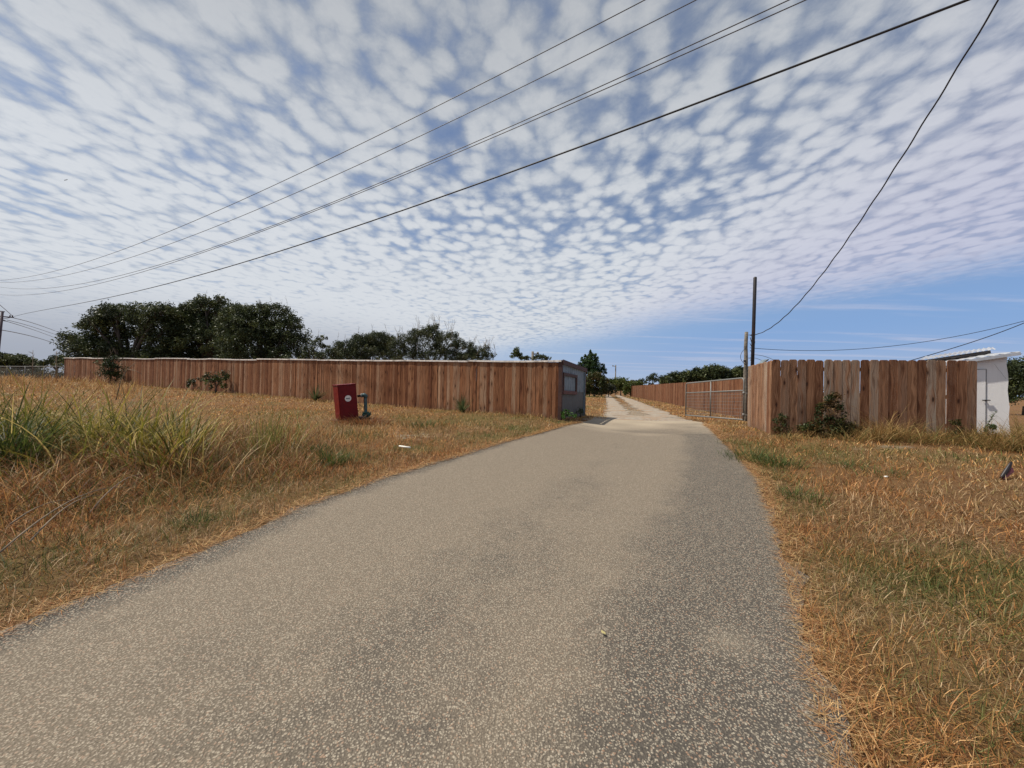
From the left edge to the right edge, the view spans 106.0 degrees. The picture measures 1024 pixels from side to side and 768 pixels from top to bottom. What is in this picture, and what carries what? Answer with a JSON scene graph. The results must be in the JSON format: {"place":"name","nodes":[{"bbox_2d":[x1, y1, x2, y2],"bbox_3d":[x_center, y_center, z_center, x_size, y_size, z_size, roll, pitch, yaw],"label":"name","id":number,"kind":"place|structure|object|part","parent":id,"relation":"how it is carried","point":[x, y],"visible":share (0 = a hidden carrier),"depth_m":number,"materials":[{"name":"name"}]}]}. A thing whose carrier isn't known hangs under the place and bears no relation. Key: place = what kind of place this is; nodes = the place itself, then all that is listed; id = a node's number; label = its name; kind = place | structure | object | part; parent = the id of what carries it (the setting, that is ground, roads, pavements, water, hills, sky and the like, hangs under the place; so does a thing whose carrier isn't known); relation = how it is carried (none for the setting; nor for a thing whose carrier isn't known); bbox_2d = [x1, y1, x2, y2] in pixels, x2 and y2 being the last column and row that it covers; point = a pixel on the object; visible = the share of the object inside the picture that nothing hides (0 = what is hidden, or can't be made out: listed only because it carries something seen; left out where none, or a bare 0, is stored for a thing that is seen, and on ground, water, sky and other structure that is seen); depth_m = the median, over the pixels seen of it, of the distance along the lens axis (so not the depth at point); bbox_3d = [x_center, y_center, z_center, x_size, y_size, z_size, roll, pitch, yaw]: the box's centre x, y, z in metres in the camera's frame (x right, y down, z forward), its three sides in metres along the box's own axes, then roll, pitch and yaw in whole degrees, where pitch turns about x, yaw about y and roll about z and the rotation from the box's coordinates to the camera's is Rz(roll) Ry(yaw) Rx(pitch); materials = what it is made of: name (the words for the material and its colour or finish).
{"place":"outdoors","nodes":[
{"label":"outdoors","id":0,"kind":"place"},
{"bbox_2d":[0,418,858,767],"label":"road","id":1,"kind":"structure","parent":0,"point":[462,610],"depth_m":2.19,"materials":[{"name":"grey asphalt"}]},
{"bbox_2d":[709,437,748,444],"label":"grass tuft","id":2,"kind":"object","parent":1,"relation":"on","point":[730,441],"visible":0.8,"depth_m":8.70,"materials":[{"name":"plant"}]},
{"bbox_2d":[0,377,1023,767],"bbox_3d":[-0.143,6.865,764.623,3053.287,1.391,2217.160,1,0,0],"label":"ground","id":3,"kind":"structure","parent":0,"point":[832,469],"depth_m":3.63,"materials":[{"name":"brown plant"}]},
{"bbox_2d":[0,311,13,345],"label":"utility pole","id":4,"kind":"object","parent":3,"relation":"on","point":[1,319],"visible":0.98,"depth_m":53.62,"materials":[{"name":"grey wood"}]},
{"bbox_2d":[2,330,52,342],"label":"power line","id":5,"kind":"object","parent":4,"relation":"attached to","point":[24,334],"visible":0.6,"depth_m":68.56,"materials":[{"name":"black rubber"}]},
{"bbox_2d":[8,0,644,279],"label":"power line","id":6,"kind":"object","parent":4,"relation":"attached to","point":[389,129],"visible":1,"depth_m":12.18,"materials":[{"name":"black rubber"}]},
{"bbox_2d":[0,0,695,282],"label":"power line","id":7,"kind":"object","parent":4,"relation":"attached to","point":[431,130],"visible":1,"depth_m":11.92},
{"bbox_2d":[3,0,788,288],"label":"power line","id":8,"kind":"object","parent":4,"relation":"attached to","point":[487,136],"visible":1,"depth_m":10.48,"materials":[{"name":"black rubber"}]},
{"bbox_2d":[31,0,805,294],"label":"power line","id":9,"kind":"object","parent":4,"relation":"attached to","point":[499,134],"visible":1,"depth_m":10.50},
{"bbox_2d":[14,0,969,316],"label":"power line","id":10,"kind":"object","parent":4,"relation":"attached to","point":[622,130],"visible":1,"depth_m":8.59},
{"bbox_2d":[8,357,39,377],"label":"tree","id":11,"kind":"object","parent":3,"relation":"on","point":[25,362],"visible":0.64,"depth_m":61.52,"materials":[{"name":"green plant"}]},
{"bbox_2d":[0,351,50,371],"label":"tree","id":12,"kind":"object","parent":3,"relation":"on","point":[6,359],"visible":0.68,"depth_m":61.67,"materials":[{"name":"green plant"}]},
{"bbox_2d":[0,366,63,378],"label":"chain link fence","id":13,"kind":"object","parent":3,"relation":"on","point":[25,370],"visible":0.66,"depth_m":35.05,"materials":[{"name":"grey metal"}]},
{"bbox_2d":[0,367,63,378],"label":"brush","id":14,"kind":"object","parent":3,"relation":"on","point":[2,372],"visible":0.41,"depth_m":45.74,"materials":[{"name":"green plant"}]},
{"bbox_2d":[35,354,64,370],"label":"tree","id":15,"kind":"object","parent":3,"relation":"on","point":[50,361],"visible":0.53,"depth_m":61.45,"materials":[{"name":"green plant"}]},
{"bbox_2d":[53,351,60,380],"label":"dead stalk","id":16,"kind":"object","parent":3,"relation":"on","point":[56,363],"visible":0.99,"depth_m":30.00,"materials":[{"name":"brown plant"}]},
{"bbox_2d":[0,487,126,552],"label":"fallen reed","id":17,"kind":"object","parent":3,"relation":"on","point":[11,542],"visible":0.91,"depth_m":3.19,"materials":[{"name":"brown plant"}]},
{"bbox_2d":[92,348,127,384],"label":"shrub","id":18,"kind":"object","parent":3,"relation":"on","point":[109,363],"visible":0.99,"depth_m":26.80,"materials":[{"name":"green plant"}]},
{"bbox_2d":[49,299,195,368],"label":"oak tree","id":19,"kind":"object","parent":3,"relation":"on","point":[100,324],"visible":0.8,"depth_m":43.26,"materials":[{"name":"green plant"}]},
{"bbox_2d":[115,363,140,399],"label":"dead weed","id":20,"kind":"object","parent":3,"relation":"on","point":[122,377],"visible":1,"depth_m":7.00,"materials":[{"name":"brown plant"}]},
{"bbox_2d":[0,361,272,483],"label":"tall grass","id":21,"kind":"structure","parent":3,"relation":"on","point":[17,430],"depth_m":5.82,"materials":[{"name":"green plant"}]},
{"bbox_2d":[0,403,354,528],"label":"russet grass","id":22,"kind":"structure","parent":3,"relation":"on","point":[63,490],"depth_m":5.09,"materials":[{"name":"brown plant"}]},
{"bbox_2d":[9,500,64,524],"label":"fallen reed","id":23,"kind":"object","parent":22,"relation":"on","point":[31,510],"visible":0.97,"depth_m":3.52,"materials":[{"name":"brown plant"}]},
{"bbox_2d":[29,495,99,541],"bbox_3d":[-4.130,1.173,3.613,0.013,0.111,1.426,1,-1,-32],"label":"fallen reed","id":24,"kind":"object","parent":22,"relation":"on","point":[39,530],"visible":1,"depth_m":3.27,"materials":[{"name":"grey plant"}]},
{"bbox_2d":[89,474,143,512],"bbox_3d":[-4.406,1.153,4.391,0.013,0.151,1.612,1,-1,-28],"label":"fallen reed","id":25,"kind":"object","parent":22,"relation":"on","point":[108,492],"visible":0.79,"depth_m":3.98,"materials":[{"name":"brown plant"}]},
{"bbox_2d":[185,377,203,388],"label":"shrub","id":26,"kind":"object","parent":3,"relation":"on","point":[193,382],"visible":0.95,"depth_m":22.07,"materials":[{"name":"green plant"}]},
{"bbox_2d":[157,503,237,531],"bbox_3d":[-3.132,1.299,3.821,0.602,0.162,0.604,1,0,-15],"label":"grass tuft","id":27,"kind":"object","parent":3,"relation":"on","point":[198,521],"visible":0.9,"depth_m":3.80,"materials":[{"name":"brown plant"}]},
{"bbox_2d":[152,293,246,358],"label":"oak tree","id":28,"kind":"object","parent":3,"relation":"on","point":[196,315],"visible":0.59,"depth_m":44.69,"materials":[{"name":"green plant"}]},
{"bbox_2d":[201,370,230,392],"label":"shrub","id":29,"kind":"object","parent":3,"relation":"on","point":[218,379],"visible":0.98,"depth_m":20.90,"materials":[{"name":"green plant"}]},
{"bbox_2d":[207,299,315,358],"bbox_3d":[-26.240,-4.399,41.384,11.174,9.564,9.545,1,0,0],"label":"oak tree","id":30,"kind":"object","parent":3,"relation":"on","point":[274,337],"visible":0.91,"depth_m":39.21,"materials":[{"name":"green plant"}]},
{"bbox_2d":[227,405,297,452],"bbox_3d":[-4.318,0.736,6.891,1.049,1.000,1.352,1,0,0],"label":"grass tuft","id":31,"kind":"object","parent":3,"relation":"on","point":[259,436],"visible":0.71,"depth_m":6.74,"materials":[{"name":"green plant"}]},
{"bbox_2d":[0,373,555,421],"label":"dry grass","id":32,"kind":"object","parent":3,"relation":"on","point":[84,382],"visible":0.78,"depth_m":20.06,"materials":[{"name":"beige plant"}]},
{"bbox_2d":[252,408,326,454],"bbox_3d":[-4.261,0.803,7.093,1.440,0.866,1.318,2,-1,-41],"label":"grass tuft","id":33,"kind":"object","parent":3,"relation":"on","point":[278,442],"visible":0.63,"depth_m":7.05,"materials":[{"name":"plant"}]},
{"bbox_2d":[64,357,561,419],"bbox_3d":[-18.378,-0.547,22.816,44.988,2.769,0.220,1,-1,27],"label":"wooden fence","id":34,"kind":"object","parent":3,"relation":"on","point":[512,387],"visible":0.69,"depth_m":16.10,"materials":[{"name":"brown wood"}]},
{"bbox_2d":[558,360,586,419],"bbox_3d":[2.232,0.293,13.886,0.162,2.123,3.109,1,0,25],"label":"fence end screen","id":35,"kind":"object","parent":34,"relation":"attached to","point":[571,387],"visible":0.91,"depth_m":13.54,"materials":[{"name":"grey metal"}]},
{"bbox_2d":[563,372,577,394],"bbox_3d":[2.019,0.004,13.346,0.051,0.747,1.643,1,0,25],"label":"window","id":36,"kind":"structure","parent":35,"relation":"in","point":[564,374],"depth_m":13.28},
{"bbox_2d":[297,329,329,358],"bbox_3d":[-19.687,-2.441,38.531,4.412,6.042,3.047,1,-1,33],"label":"oak tree","id":37,"kind":"object","parent":3,"relation":"on","point":[309,353],"visible":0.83,"depth_m":37.88,"materials":[{"name":"green plant"}]},
{"bbox_2d":[296,438,339,453],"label":"grass tuft","id":38,"kind":"object","parent":3,"relation":"on","point":[319,447],"visible":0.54,"depth_m":7.00,"materials":[{"name":"plant"}]},
{"bbox_2d":[304,385,332,399],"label":"yucca","id":39,"kind":"object","parent":3,"relation":"on","point":[316,396],"visible":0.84,"depth_m":17.14,"materials":[{"name":"green plant"}]},
{"bbox_2d":[302,440,377,467],"bbox_3d":[-2.905,1.115,6.263,1.162,0.383,1.201,1,0,0],"label":"grass tuft","id":40,"kind":"object","parent":3,"relation":"on","point":[329,459],"visible":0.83,"depth_m":6.20,"materials":[{"name":"plant"}]},
{"bbox_2d":[332,383,369,420],"bbox_3d":[-4.708,0.501,11.111,1.020,1.007,0.488,-6,4,-40],"label":"utility cabinet","id":41,"kind":"object","parent":3,"relation":"on","point":[345,400],"visible":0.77,"depth_m":10.88,"materials":[{"name":"red metal"}]},
{"bbox_3d":[-4.624,0.487,10.883,0.455,0.860,0.012,-6,4,-40],"label":"door","id":42,"kind":"part","parent":41,"relation":"part of","materials":[{"name":"red paint"}]},
{"bbox_2d":[306,410,406,426],"bbox_3d":[-4.101,0.951,10.724,2.560,0.453,2.622,1,0,0],"label":"dead grass heap","id":43,"kind":"object","parent":3,"relation":"on","point":[370,421],"visible":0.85,"depth_m":10.51,"materials":[{"name":"brown plant"}]},
{"bbox_2d":[321,325,403,359],"bbox_3d":[-12.687,-2.149,33.584,7.220,5.950,5.394,1,0,0],"label":"scrub tree","id":44,"kind":"object","parent":3,"relation":"on","point":[368,346],"visible":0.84,"depth_m":32.39,"materials":[{"name":"green plant"}]},
{"bbox_2d":[357,393,370,418],"bbox_3d":[-4.291,0.671,11.238,0.446,0.825,0.223,1,0,0],"label":"riser pipe","id":45,"kind":"object","parent":3,"relation":"on","point":[364,412],"visible":0.91,"depth_m":11.20,"materials":[{"name":"teal metal"}]},
{"bbox_2d":[393,419,444,429],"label":"grass tuft","id":46,"kind":"object","parent":3,"relation":"on","point":[423,423],"visible":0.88,"depth_m":10.17,"materials":[{"name":"plant"}]},
{"bbox_2d":[385,315,496,360],"bbox_3d":[-5.131,-2.061,28.046,8.095,6.286,3.609,1,0,0],"label":"scrub tree","id":47,"kind":"object","parent":3,"relation":"on","point":[441,351],"visible":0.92,"depth_m":27.49,"materials":[{"name":"green plant"}]},
{"bbox_2d":[451,392,469,411],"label":"yucca","id":48,"kind":"object","parent":3,"relation":"on","point":[460,405],"visible":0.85,"depth_m":13.60,"materials":[{"name":"green plant"}]},
{"bbox_2d":[509,347,522,358],"bbox_3d":[0.405,-1.248,40.016,1.476,5.376,1.266,1,0,0],"label":"cedar tree","id":49,"kind":"object","parent":3,"relation":"on","point":[516,351],"visible":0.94,"depth_m":39.80,"materials":[{"name":"green plant"}]},
{"bbox_2d":[518,353,551,360],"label":"shrub","id":50,"kind":"object","parent":3,"relation":"on","point":[539,357],"visible":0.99,"depth_m":35.77,"materials":[{"name":"green plant"}]},
{"bbox_2d":[560,408,576,420],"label":"weed","id":51,"kind":"object","parent":3,"relation":"on","point":[566,412],"visible":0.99,"depth_m":12.33,"materials":[{"name":"green plant"}]},
{"bbox_2d":[576,407,584,416],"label":"weed","id":52,"kind":"object","parent":3,"relation":"on","point":[580,411],"visible":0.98,"depth_m":14.14,"materials":[{"name":"green plant"}]},
{"bbox_2d":[577,349,610,395],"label":"evergreen tree","id":53,"kind":"object","parent":3,"relation":"on","point":[590,364],"visible":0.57,"depth_m":57.57,"materials":[{"name":"green plant"}]},
{"bbox_2d":[586,371,609,396],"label":"bush","id":54,"kind":"object","parent":3,"relation":"on","point":[598,378],"visible":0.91,"depth_m":53.44,"materials":[{"name":"green plant"}]},
{"bbox_2d":[600,382,618,396],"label":"bush","id":55,"kind":"object","parent":3,"relation":"on","point":[611,388],"visible":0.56,"depth_m":55.56,"materials":[{"name":"green plant"}]},
{"bbox_2d":[608,377,630,395],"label":"tree","id":56,"kind":"object","parent":3,"relation":"on","point":[619,383],"visible":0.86,"depth_m":71.50,"materials":[{"name":"green plant"}]},
{"bbox_2d":[622,381,643,396],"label":"bush","id":57,"kind":"object","parent":3,"relation":"on","point":[626,390],"visible":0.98,"depth_m":65.71,"materials":[{"name":"green plant"}]},
{"bbox_2d":[631,378,646,383],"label":"tree","id":58,"kind":"object","parent":3,"relation":"on","point":[642,380],"visible":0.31,"depth_m":149.68,"materials":[{"name":"green plant"}]},
{"bbox_2d":[646,373,663,384],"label":"oak tree","id":59,"kind":"object","parent":3,"relation":"on","point":[650,377],"visible":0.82,"depth_m":83.75,"materials":[{"name":"green plant"}]},
{"bbox_2d":[658,370,691,383],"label":"oak tree","id":60,"kind":"object","parent":3,"relation":"on","point":[675,377],"visible":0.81,"depth_m":78.98,"materials":[{"name":"green plant"}]},
{"bbox_2d":[681,366,714,381],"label":"oak tree","id":61,"kind":"object","parent":3,"relation":"on","point":[697,374],"visible":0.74,"depth_m":78.73,"materials":[{"name":"green plant"}]},
{"bbox_2d":[631,376,780,417],"bbox_3d":[15.187,0.996,39.988,0.181,1.972,55.100,1,0,11],"label":"wooden fence","id":62,"kind":"object","parent":3,"relation":"on","point":[672,393],"visible":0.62,"depth_m":24.94,"materials":[{"name":"brown wood"}]},
{"bbox_2d":[701,363,732,380],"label":"oak tree","id":63,"kind":"object","parent":3,"relation":"on","point":[718,371],"visible":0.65,"depth_m":78.83,"materials":[{"name":"green plant"}]},
{"bbox_2d":[728,365,743,378],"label":"oak tree","id":64,"kind":"object","parent":3,"relation":"on","point":[737,372],"visible":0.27,"depth_m":79.20,"materials":[{"name":"green plant"}]},
{"bbox_2d":[740,332,751,420],"bbox_3d":[9.101,-0.184,14.991,0.572,3.690,0.200,1,0,0],"label":"utility pole","id":65,"kind":"object","parent":3,"relation":"on","point":[745,371],"visible":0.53,"depth_m":14.95,"materials":[{"name":"grey wood"}]},
{"bbox_2d":[755,0,998,334],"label":"service cable","id":66,"kind":"object","parent":65,"relation":"attached to","point":[983,25],"visible":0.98,"depth_m":6.98,"materials":[{"name":"black rubber"}]},
{"bbox_2d":[755,321,1022,350],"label":"service cable","id":67,"kind":"object","parent":65,"relation":"attached to","point":[879,347],"visible":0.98,"depth_m":14.10,"materials":[{"name":"black rubber"}]},
{"bbox_2d":[751,277,756,365],"bbox_3d":[7.876,-0.996,12.610,0.176,5.021,0.104,1,0,0],"label":"steel pole","id":68,"kind":"object","parent":3,"relation":"on","point":[753,320],"visible":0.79,"depth_m":12.58,"materials":[{"name":"black metal"}]},
{"bbox_2d":[718,443,791,464],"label":"grass tuft","id":69,"kind":"object","parent":3,"relation":"on","point":[744,452],"visible":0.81,"depth_m":7.27,"materials":[{"name":"plant"}]},
{"bbox_2d":[740,450,814,469],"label":"grass tuft","id":70,"kind":"object","parent":3,"relation":"on","point":[780,463],"visible":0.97,"depth_m":6.67,"materials":[{"name":"plant"}]},
{"bbox_2d":[771,412,793,434],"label":"weed","id":71,"kind":"object","parent":3,"relation":"on","point":[781,424],"visible":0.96,"depth_m":9.15,"materials":[{"name":"green plant"}]},
{"bbox_2d":[758,472,839,506],"bbox_3d":[3.625,1.349,4.895,0.948,0.269,0.911,1,-1,40],"label":"grass tuft","id":72,"kind":"object","parent":3,"relation":"on","point":[798,490],"visible":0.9,"depth_m":4.97,"materials":[{"name":"plant"}]},
{"bbox_2d":[795,389,865,435],"bbox_3d":[7.381,0.749,8.883,1.473,1.258,0.631,1,0,0],"label":"weed","id":73,"kind":"object","parent":3,"relation":"on","point":[830,419],"visible":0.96,"depth_m":8.86,"materials":[{"name":"green plant"}]},
{"bbox_2d":[818,455,871,471],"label":"grass tuft","id":74,"kind":"object","parent":3,"relation":"on","point":[846,461],"visible":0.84,"depth_m":6.54,"materials":[{"name":"plant"}]},
{"bbox_2d":[747,359,976,438],"bbox_3d":[8.567,0.476,9.795,4.012,2.061,2.240,1,0,19],"label":"wooden fence","id":75,"kind":"object","parent":3,"relation":"on","point":[884,390],"visible":0.7,"depth_m":8.94,"materials":[{"name":"brown wood"}]},
{"bbox_2d":[685,377,745,420],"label":"gate","id":76,"kind":"structure","parent":75,"relation":"attached to","point":[743,414],"depth_m":13.21,"materials":[{"name":"grey metal"}]},
{"bbox_2d":[758,408,1023,451],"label":"weedy straw","id":77,"kind":"object","parent":3,"relation":"on","point":[1013,441],"visible":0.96,"depth_m":8.22,"materials":[{"name":"beige plant"}]},
{"bbox_2d":[843,461,938,481],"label":"grass tuft","id":78,"kind":"object","parent":3,"relation":"on","point":[882,470],"visible":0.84,"depth_m":5.89,"materials":[{"name":"plant"}]},
{"bbox_2d":[948,419,963,436],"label":"weed","id":79,"kind":"object","parent":3,"relation":"on","point":[957,423],"visible":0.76,"depth_m":8.39,"materials":[{"name":"green plant"}]},
{"bbox_2d":[921,347,1020,435],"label":"shed","id":80,"kind":"structure","parent":3,"relation":"on","point":[992,382],"depth_m":9.42,"materials":[{"name":"white paint"}]},
{"bbox_2d":[977,370,990,434],"bbox_3d":[11.341,0.453,9.549,0.680,1.620,0.075,1,0,26],"label":"door","id":81,"kind":"structure","parent":80,"relation":"in","point":[981,374],"depth_m":9.47,"materials":[{"name":"white paint"}]},
{"bbox_2d":[976,424,1001,438],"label":"weed","id":82,"kind":"object","parent":3,"relation":"on","point":[993,426],"visible":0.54,"depth_m":8.17,"materials":[{"name":"green plant"}]},
{"bbox_2d":[999,462,1013,478],"bbox_3d":[7.065,1.236,5.512,0.209,0.251,0.043,1,0,-7],"label":"scrap","id":83,"kind":"object","parent":3,"relation":"on","point":[1008,470],"visible":0.94,"depth_m":5.50,"materials":[{"name":"black metal"}]},
{"bbox_2d":[1007,353,1023,414],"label":"tree","id":84,"kind":"object","parent":3,"relation":"on","point":[1015,367],"visible":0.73,"depth_m":25.86,"materials":[{"name":"green plant"}]},
{"bbox_2d":[0,0,1023,397],"label":"sky","id":85,"kind":"structure","parent":0,"point":[642,248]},
{"bbox_2d":[602,395,631,415],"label":"driveway","id":86,"kind":"structure","parent":0,"point":[614,407],"depth_m":22.45,"materials":[{"name":"beige concrete"}]},
{"bbox_2d":[585,415,691,420],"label":"driveway","id":87,"kind":"structure","parent":0,"point":[639,418],"depth_m":15.38,"materials":[{"name":"beige concrete"}]},
{"bbox_2d":[615,395,682,417],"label":"driveway","id":88,"kind":"structure","parent":0,"point":[647,409],"depth_m":23.09,"materials":[{"name":"beige concrete"}]},
{"bbox_2d":[907,323,1023,361],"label":"service cable","id":89,"kind":"object","parent":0,"point":[968,343],"visible":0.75,"depth_m":12.00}
]}

